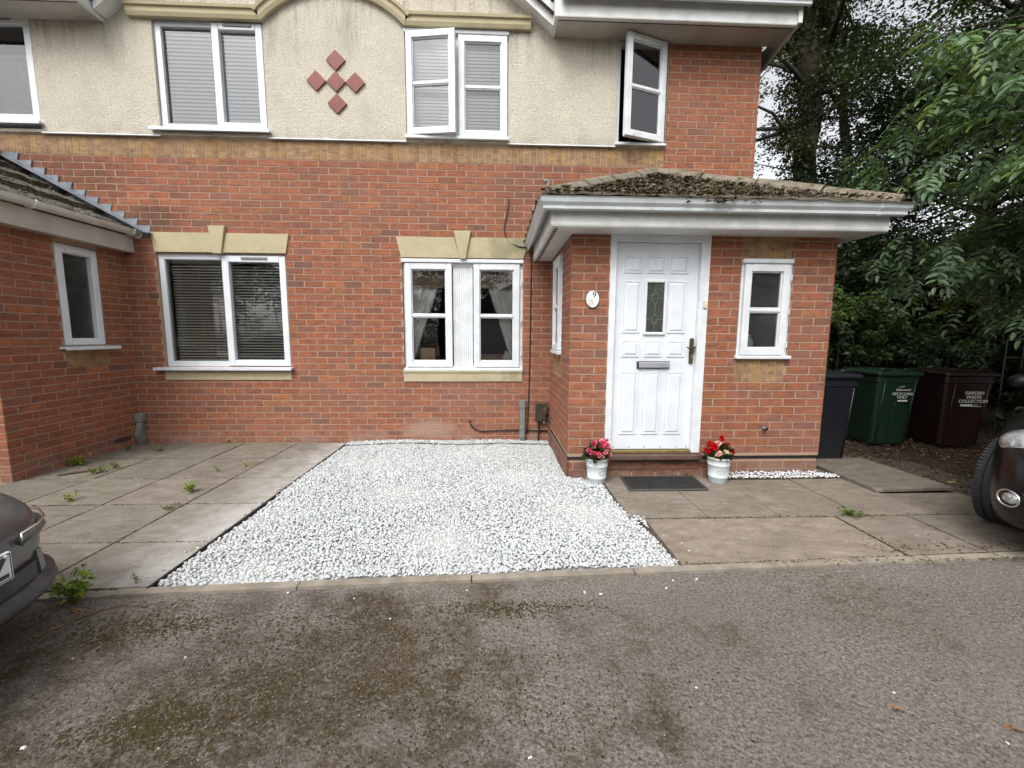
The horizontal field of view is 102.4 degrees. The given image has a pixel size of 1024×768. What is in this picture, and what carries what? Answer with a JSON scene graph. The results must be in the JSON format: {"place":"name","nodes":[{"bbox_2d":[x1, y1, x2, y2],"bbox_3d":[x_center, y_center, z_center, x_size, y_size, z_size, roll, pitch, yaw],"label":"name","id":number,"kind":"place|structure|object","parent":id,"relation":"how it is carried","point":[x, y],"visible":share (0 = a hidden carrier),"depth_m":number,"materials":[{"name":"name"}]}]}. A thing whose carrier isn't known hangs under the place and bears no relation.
{"place":"outdoors","nodes":[
{"label":"outdoors","id":0,"kind":"place"},
{"bbox_2d":[0,443,345,592],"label":"paving","id":1,"kind":"structure","parent":0,"point":[114,565],"depth_m":3.29,"materials":[{"name":"grey concrete"}]},
{"bbox_2d":[61,490,78,501],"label":"weed","id":2,"kind":"object","parent":1,"relation":"on","point":[70,498],"visible":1,"depth_m":3.25,"materials":[{"name":"green plant"}]},
{"bbox_2d":[58,469,95,475],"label":"twig","id":3,"kind":"object","parent":1,"relation":"on","point":[62,474],"visible":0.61,"depth_m":3.89,"materials":[{"name":"brown wood"}]},
{"bbox_2d":[64,453,90,465],"bbox_3d":[-4.389,0.766,4.163,0.185,0.123,0.171,0,7,-2],"label":"weed","id":4,"kind":"object","parent":1,"relation":"on","point":[77,460],"visible":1,"depth_m":4.13,"materials":[{"name":"green plant"}]},
{"bbox_2d":[86,465,108,474],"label":"weed","id":5,"kind":"object","parent":1,"relation":"on","point":[92,471],"visible":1,"depth_m":3.91,"materials":[{"name":"green plant"}]},
{"bbox_2d":[109,460,119,468],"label":"weed","id":6,"kind":"object","parent":1,"relation":"on","point":[115,465],"visible":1,"depth_m":4.05,"materials":[{"name":"green plant"}]},
{"bbox_2d":[130,572,141,582],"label":"weed","id":7,"kind":"object","parent":1,"relation":"on","point":[135,578],"visible":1,"depth_m":2.19,"materials":[{"name":"green plant"}]},
{"bbox_2d":[152,444,162,451],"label":"weed","id":8,"kind":"object","parent":1,"relation":"on","point":[159,448],"visible":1,"depth_m":4.66,"materials":[{"name":"green plant"}]},
{"bbox_2d":[160,502,182,510],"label":"weed","id":9,"kind":"object","parent":1,"relation":"on","point":[170,507],"visible":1,"depth_m":3.13,"materials":[{"name":"green plant"}]},
{"bbox_2d":[180,480,196,493],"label":"weed","id":10,"kind":"object","parent":1,"relation":"on","point":[188,486],"visible":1,"depth_m":3.43,"materials":[{"name":"green plant"}]},
{"bbox_2d":[3,442,1022,592],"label":"joint moss","id":11,"kind":"object","parent":1,"relation":"on","point":[48,591],"visible":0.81,"depth_m":2.76,"materials":[{"name":"green plant"}]},
{"bbox_2d":[503,351,511,359],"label":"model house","id":12,"kind":"structure","parent":0,"point":[506,356],"depth_m":5.22,"materials":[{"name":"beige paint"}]},
{"bbox_2d":[0,559,1023,767],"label":"road","id":13,"kind":"structure","parent":0,"point":[949,576],"depth_m":1.64,"materials":[{"name":"grey asphalt"}]},
{"bbox_2d":[0,493,57,626],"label":"parked car","id":14,"kind":"object","parent":13,"relation":"on","point":[28,570],"visible":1,"depth_m":1.68,"materials":[{"name":"grey paint"}]},
{"bbox_2d":[3,604,127,649],"bbox_3d":[-2.046,1.108,1.904,0.044,0.024,0.392,6,9,41],"label":"twig","id":15,"kind":"object","parent":13,"relation":"on","point":[42,632],"visible":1,"depth_m":1.88,"materials":[{"name":"brown wood"}]},
{"bbox_2d":[48,564,95,603],"bbox_3d":[-2.196,1.002,2.059,0.223,0.185,0.166,0,7,-2],"label":"weed","id":16,"kind":"object","parent":13,"relation":"on","point":[73,588],"visible":0.98,"depth_m":2.04,"materials":[{"name":"green plant"}]},
{"bbox_2d":[55,611,93,626],"bbox_3d":[-2.062,1.107,1.938,0.010,0.012,0.137,5,8,33],"label":"twig","id":17,"kind":"object","parent":13,"relation":"on","point":[74,618],"visible":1,"depth_m":1.94,"materials":[{"name":"brown wood"}]},
{"bbox_2d":[21,599,789,767],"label":"road moss","id":18,"kind":"object","parent":13,"relation":"on","point":[156,727],"visible":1,"depth_m":1.55,"materials":[{"name":"green plant"}]},
{"bbox_2d":[0,441,1023,662],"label":"leaf litter","id":19,"kind":"object","parent":13,"relation":"on","point":[93,651],"visible":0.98,"depth_m":2.06,"materials":[{"name":"brown plant"}]},
{"bbox_2d":[34,551,1023,601],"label":"kerb","id":20,"kind":"structure","parent":13,"relation":"on","point":[352,583],"depth_m":2.27,"materials":[{"name":"concrete"}]},
{"bbox_2d":[887,703,904,710],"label":"fallen leaf","id":21,"kind":"object","parent":13,"relation":"on","point":[891,705],"visible":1,"depth_m":1.50,"materials":[{"name":"brown plant"}]},
{"bbox_2d":[1002,723,1023,731],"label":"fallen leaf","id":22,"kind":"object","parent":13,"relation":"on","point":[1006,726],"visible":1,"depth_m":1.42,"materials":[{"name":"brown plant"}]},
{"bbox_2d":[471,444,972,582],"bbox_3d":[-2.891,0.938,3.413,14.600,0.001,3.373,0,7,-2],"label":"bedding","id":23,"kind":"object","parent":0,"point":[920,472],"visible":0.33,"depth_m":3.94,"materials":[{"name":"grey concrete"}]},
{"bbox_2d":[147,442,347,587],"bbox_3d":[-1.961,0.907,3.615,0.012,0.036,2.960,0,7,-2],"label":"edging strip","id":24,"kind":"object","parent":23,"relation":"on","point":[221,535],"visible":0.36,"depth_m":2.80,"materials":[{"name":"black plastic"}]},
{"bbox_2d":[158,442,677,586],"bbox_3d":[-0.511,0.909,3.695,2.880,0.001,2.943,0,7,-2],"label":"pebble base","id":25,"kind":"object","parent":23,"relation":"on","point":[472,573],"visible":0.09,"depth_m":2.71,"materials":[{"name":"gravel"}]},
{"bbox_2d":[145,439,697,598],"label":"white pebbles","id":26,"kind":"object","parent":25,"relation":"on","point":[463,462],"visible":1,"depth_m":2.94,"materials":[{"name":"white gravel"}]},
{"bbox_2d":[581,439,611,484],"bbox_3d":[0.760,0.686,3.706,0.303,0.417,0.271,-2,7,-22],"label":"flower pot","id":27,"kind":"object","parent":26,"relation":"on","point":[596,455],"visible":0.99,"depth_m":3.64,"materials":[{"name":"ceramic"}]},
{"bbox_2d":[728,470,838,478],"bbox_3d":[2.591,0.852,3.922,1.281,0.060,0.151,0,7,-2],"label":"white pebble strip","id":28,"kind":"object","parent":23,"relation":"on","point":[781,474],"visible":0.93,"depth_m":3.89,"materials":[{"name":"white gravel"}]},
{"bbox_2d":[603,468,1023,564],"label":"paving","id":29,"kind":"structure","parent":0,"point":[734,538],"depth_m":2.96,"materials":[{"name":"beige concrete"}]},
{"bbox_2d":[620,475,708,490],"bbox_3d":[1.355,0.889,3.707,0.724,0.016,0.357,0,7,-2],"label":"doormat","id":30,"kind":"object","parent":29,"relation":"on","point":[664,483],"visible":1,"depth_m":3.69,"materials":[{"name":"rubber"}]},
{"bbox_2d":[702,435,735,483],"bbox_3d":[1.879,0.674,3.754,0.302,0.442,0.269,1,7,9],"label":"flower pot","id":31,"kind":"object","parent":29,"relation":"on","point":[719,456],"visible":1,"depth_m":3.69,"materials":[{"name":"ceramic"}]},
{"bbox_2d":[837,506,863,517],"bbox_3d":[2.511,0.959,3.071,0.173,0.087,0.152,0,7,-2],"label":"weed","id":32,"kind":"object","parent":29,"relation":"on","point":[851,513],"visible":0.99,"depth_m":3.07,"materials":[{"name":"green plant"}]},
{"bbox_2d":[816,458,953,491],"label":"paving slab","id":33,"kind":"structure","parent":29,"relation":"on","point":[871,475],"depth_m":3.84,"materials":[{"name":"grey concrete"}]},
{"bbox_2d":[817,369,863,458],"bbox_3d":[3.325,0.311,4.595,0.550,0.985,0.693,0,7,-2],"label":"wheelie bin","id":34,"kind":"object","parent":33,"relation":"on","point":[839,389],"visible":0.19,"depth_m":4.30,"materials":[{"name":"plastic"}]},
{"bbox_2d":[971,374,1023,530],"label":"parked car","id":35,"kind":"object","parent":29,"relation":"on","point":[997,491],"visible":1,"depth_m":2.56,"materials":[{"name":"black paint"}]},
{"bbox_2d":[753,0,1022,337],"label":"sky","id":36,"kind":"structure","parent":0,"point":[768,103],"materials":[{"name":"white"}]},
{"bbox_2d":[843,355,1020,479],"bbox_3d":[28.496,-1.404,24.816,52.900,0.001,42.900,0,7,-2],"label":"soil bed","id":37,"kind":"object","parent":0,"point":[992,410],"depth_m":4.95,"materials":[{"name":"brown soil"}]},
{"bbox_2d":[753,0,945,252],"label":"tree","id":38,"kind":"object","parent":37,"relation":"on","point":[854,37],"visible":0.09,"depth_m":10.69,"materials":[{"name":"green plant"}]},
{"bbox_2d":[775,142,942,361],"bbox_3d":[6.971,-2.148,8.727,3.435,5.164,3.049,-6,9,-42],"label":"cypress tree","id":39,"kind":"object","parent":37,"relation":"on","point":[853,185],"visible":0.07,"depth_m":7.98,"materials":[{"name":"green plant"}]},
{"bbox_2d":[827,336,900,368],"bbox_3d":[5.269,0.073,7.224,3.040,1.962,1.544,0,7,-2],"label":"ivy bush","id":40,"kind":"object","parent":37,"relation":"on","point":[880,365],"visible":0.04,"depth_m":6.79,"materials":[{"name":"green plant"}]},
{"bbox_2d":[826,283,915,370],"bbox_3d":[5.386,-0.498,6.664,1.852,2.242,1.235,0,7,-2],"label":"laurel bush","id":41,"kind":"object","parent":37,"relation":"on","point":[870,306],"visible":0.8,"depth_m":6.40,"materials":[{"name":"green plant"}]},
{"bbox_2d":[756,0,1023,333],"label":"ash tree","id":42,"kind":"object","parent":37,"relation":"on","point":[808,57],"visible":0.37,"depth_m":9.30,"materials":[{"name":"green plant"}]},
{"bbox_2d":[788,0,1023,408],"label":"tree","id":43,"kind":"object","parent":37,"relation":"on","point":[1012,9],"visible":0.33,"depth_m":7.66,"materials":[{"name":"green plant"}]},
{"bbox_2d":[843,419,1004,495],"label":"bark mulch","id":44,"kind":"object","parent":37,"relation":"on","point":[922,451],"visible":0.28,"depth_m":4.67,"materials":[{"name":"brown wood"}]},
{"bbox_2d":[840,367,923,443],"bbox_3d":[4.658,0.253,5.298,0.550,0.950,0.693,0,7,0],"label":"wheelie bin","id":45,"kind":"object","parent":44,"relation":"on","point":[881,405],"visible":0.95,"depth_m":5.05,"materials":[{"name":"plastic"}]},
{"bbox_2d":[905,367,1000,446],"bbox_3d":[5.464,0.263,5.222,0.594,0.955,0.693,1,7,4],"label":"wheelie bin","id":46,"kind":"object","parent":44,"relation":"on","point":[948,407],"visible":0.97,"depth_m":4.98,"materials":[{"name":"plastic"}]},
{"bbox_2d":[827,7,1023,350],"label":"ash tree","id":47,"kind":"object","parent":37,"relation":"on","point":[1007,173],"visible":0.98,"depth_m":4.04,"materials":[{"name":"green plant"}]},
{"bbox_2d":[833,234,1023,401],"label":"hedge","id":48,"kind":"object","parent":37,"relation":"on","point":[929,308],"visible":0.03,"depth_m":8.43,"materials":[{"name":"green plant"}]},
{"bbox_2d":[865,0,1023,336],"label":"tree","id":49,"kind":"object","parent":37,"relation":"on","point":[959,25],"visible":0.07,"depth_m":10.01,"materials":[{"name":"green plant"}]},
{"bbox_2d":[892,333,1000,385],"bbox_3d":[6.690,-0.067,6.453,1.574,1.449,1.062,0,7,-2],"label":"laurel bush","id":50,"kind":"object","parent":37,"relation":"on","point":[923,348],"visible":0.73,"depth_m":6.25,"materials":[{"name":"green plant"}]},
{"bbox_2d":[944,203,1023,407],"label":"hedge","id":51,"kind":"object","parent":37,"relation":"on","point":[1013,388],"visible":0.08,"depth_m":8.01,"materials":[{"name":"green plant"}]},
{"bbox_2d":[986,358,1023,425],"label":"ivy bush","id":52,"kind":"object","parent":37,"relation":"on","point":[1010,401],"visible":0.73,"depth_m":5.73,"materials":[{"name":"green plant"}]},
{"bbox_2d":[994,339,1023,427],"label":"trellis","id":53,"kind":"object","parent":37,"relation":"on","point":[1005,357],"visible":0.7,"depth_m":5.99,"materials":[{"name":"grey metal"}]},
{"bbox_2d":[1014,406,1023,411],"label":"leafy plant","id":54,"kind":"object","parent":37,"relation":"on","point":[1018,409],"visible":0.85,"depth_m":4.65,"materials":[{"name":"green plant"}]},
{"label":"ground","id":55,"kind":"structure","parent":0,"visible":0},
{"bbox_2d":[0,0,351,484],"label":"semi detached house","id":56,"kind":"structure","parent":55,"relation":"on","point":[120,191],"depth_m":4.62,"materials":[{"name":"brick"}]},
{"bbox_2d":[0,55,32,114],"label":"window shade","id":57,"kind":"object","parent":56,"relation":"hanging from","point":[15,94],"depth_m":4.63,"materials":[{"name":"fabric"}]},
{"bbox_2d":[0,18,43,128],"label":"window","id":58,"kind":"structure","parent":56,"relation":"in","point":[23,121],"depth_m":4.47,"materials":[{"name":"white plastic"}]},
{"bbox_2d":[52,242,120,349],"bbox_3d":[-4.471,-0.888,4.285,0.165,1.052,0.595,0,7,-2],"label":"window","id":59,"kind":"structure","parent":56,"relation":"in","point":[76,269],"depth_m":4.28,"materials":[{"name":"white plastic"}]},
{"bbox_2d":[164,30,216,123],"bbox_3d":[-3.580,-3.398,4.608,0.520,1.029,0.030,0,7,-2],"label":"venetian blind","id":60,"kind":"object","parent":56,"relation":"attached to","point":[185,109],"visible":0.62,"depth_m":4.60,"materials":[{"name":"white plastic"}]},
{"bbox_2d":[171,261,227,359],"bbox_3d":[-3.731,-0.859,4.971,0.630,1.228,0.030,0,7,-2],"label":"venetian blind","id":61,"kind":"object","parent":56,"relation":"attached to","point":[203,262],"visible":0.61,"depth_m":4.97,"materials":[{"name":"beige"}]},
{"bbox_2d":[148,19,271,133],"bbox_3d":[-3.349,-3.387,4.566,1.300,1.162,0.175,0,7,-2],"label":"window","id":62,"kind":"structure","parent":56,"relation":"in","point":[216,29],"depth_m":4.55,"materials":[{"name":"white plastic"}]},
{"bbox_2d":[153,253,293,370],"bbox_3d":[-3.422,-0.843,4.873,1.590,1.357,0.175,0,7,-2],"label":"window","id":63,"kind":"structure","parent":56,"relation":"in","point":[233,363],"depth_m":4.88,"materials":[{"name":"white plastic"}]},
{"bbox_2d":[222,34,260,123],"bbox_3d":[-3.021,-3.400,4.631,0.440,0.954,0.030,0,7,-2],"label":"venetian blind","id":64,"kind":"object","parent":56,"relation":"attached to","point":[245,54],"visible":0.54,"depth_m":4.63,"materials":[{"name":"white plastic"}]},
{"bbox_2d":[232,263,284,359],"bbox_3d":[-3.042,-0.859,5.000,0.630,1.228,0.030,0,7,-2],"label":"venetian blind","id":65,"kind":"object","parent":56,"relation":"attached to","point":[261,321],"visible":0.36,"depth_m":5.00,"materials":[{"name":"beige plastic"}]},
{"bbox_2d":[333,0,915,479],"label":"semi detached house","id":66,"kind":"structure","parent":55,"relation":"on","point":[635,228],"depth_m":4.58,"materials":[{"name":"brick"}]},
{"bbox_2d":[413,286,437,358],"bbox_3d":[-1.110,-0.756,5.108,0.440,1.000,0.044,0,7,-2],"label":"curtain","id":67,"kind":"object","parent":66,"relation":"hanging from","point":[423,299],"visible":0.44,"depth_m":5.09,"materials":[{"name":"white fabric"}]},
{"bbox_2d":[420,348,434,359],"bbox_3d":[-1.064,-0.352,5.216,0.180,0.212,0.114,-1,7,-14],"label":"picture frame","id":68,"kind":"object","parent":66,"relation":"on","point":[427,353],"visible":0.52,"depth_m":5.24,"materials":[{"name":"brown wood"}]},
{"bbox_2d":[403,27,508,141],"bbox_3d":[-0.619,-3.365,4.645,1.180,1.155,0.209,0,7,-2],"label":"window","id":69,"kind":"structure","parent":66,"relation":"in","point":[457,39],"depth_m":4.62,"materials":[{"name":"white plastic"}]},
{"bbox_2d":[414,40,499,135],"bbox_3d":[-0.618,-3.376,4.739,1.090,1.082,0.030,0,7,-2],"label":"venetian blind","id":70,"kind":"object","parent":66,"relation":"attached to","point":[432,103],"visible":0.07,"depth_m":4.73,"materials":[{"name":"white plastic"}]},
{"bbox_2d":[401,258,523,370],"bbox_3d":[-0.589,-0.828,5.013,1.452,1.334,0.125,0,7,-2],"label":"window","id":71,"kind":"structure","parent":66,"relation":"in","point":[465,271],"depth_m":5.00,"materials":[{"name":"white plastic"}]},
{"bbox_2d":[413,267,512,288],"bbox_3d":[-0.596,-1.309,5.029,1.360,0.279,0.030,0,7,-2],"label":"curtain","id":72,"kind":"object","parent":66,"relation":"attached to","point":[489,279],"visible":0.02,"depth_m":5.02,"materials":[{"name":"grey fabric"}]},
{"bbox_2d":[481,354,503,359],"bbox_3d":[-0.329,0.083,6.055,0.440,1.060,0.440,0,7,-2],"label":"dining chair","id":73,"kind":"object","parent":66,"relation":"in","point":[491,356],"visible":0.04,"depth_m":5.78,"materials":[{"name":"brown wood"}]},
{"bbox_2d":[488,289,512,359],"bbox_3d":[-0.111,-0.756,5.149,0.420,1.000,0.044,0,7,-2],"label":"curtain","id":74,"kind":"object","parent":66,"relation":"hanging from","point":[501,300],"visible":0.42,"depth_m":5.13,"materials":[{"name":"white fabric"}]},
{"bbox_2d":[551,254,562,354],"bbox_3d":[0.504,-0.824,4.386,0.105,1.000,0.500,0,7,-2],"label":"window","id":75,"kind":"structure","parent":66,"relation":"in","point":[558,263],"depth_m":4.23,"materials":[{"name":"white plastic"}]},
{"bbox_2d":[615,30,667,146],"bbox_3d":[1.500,-3.339,4.709,0.600,1.140,0.284,0,7,-2],"label":"window","id":76,"kind":"structure","parent":66,"relation":"in","point":[634,41],"depth_m":4.69,"materials":[{"name":"white plastic"}]},
{"bbox_2d":[610,243,699,448],"bbox_3d":[1.303,-0.321,3.776,0.763,1.886,0.113,0,7,-2],"label":"front door","id":77,"kind":"structure","parent":66,"relation":"in","point":[657,283],"depth_m":3.78,"materials":[{"name":"white plastic"}]},
{"bbox_2d":[734,258,794,358],"bbox_3d":[2.306,-0.679,3.770,0.515,0.897,0.115,0,7,-2],"label":"window","id":78,"kind":"structure","parent":66,"relation":"in","point":[765,284],"depth_m":3.74,"materials":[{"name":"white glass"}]}
]}

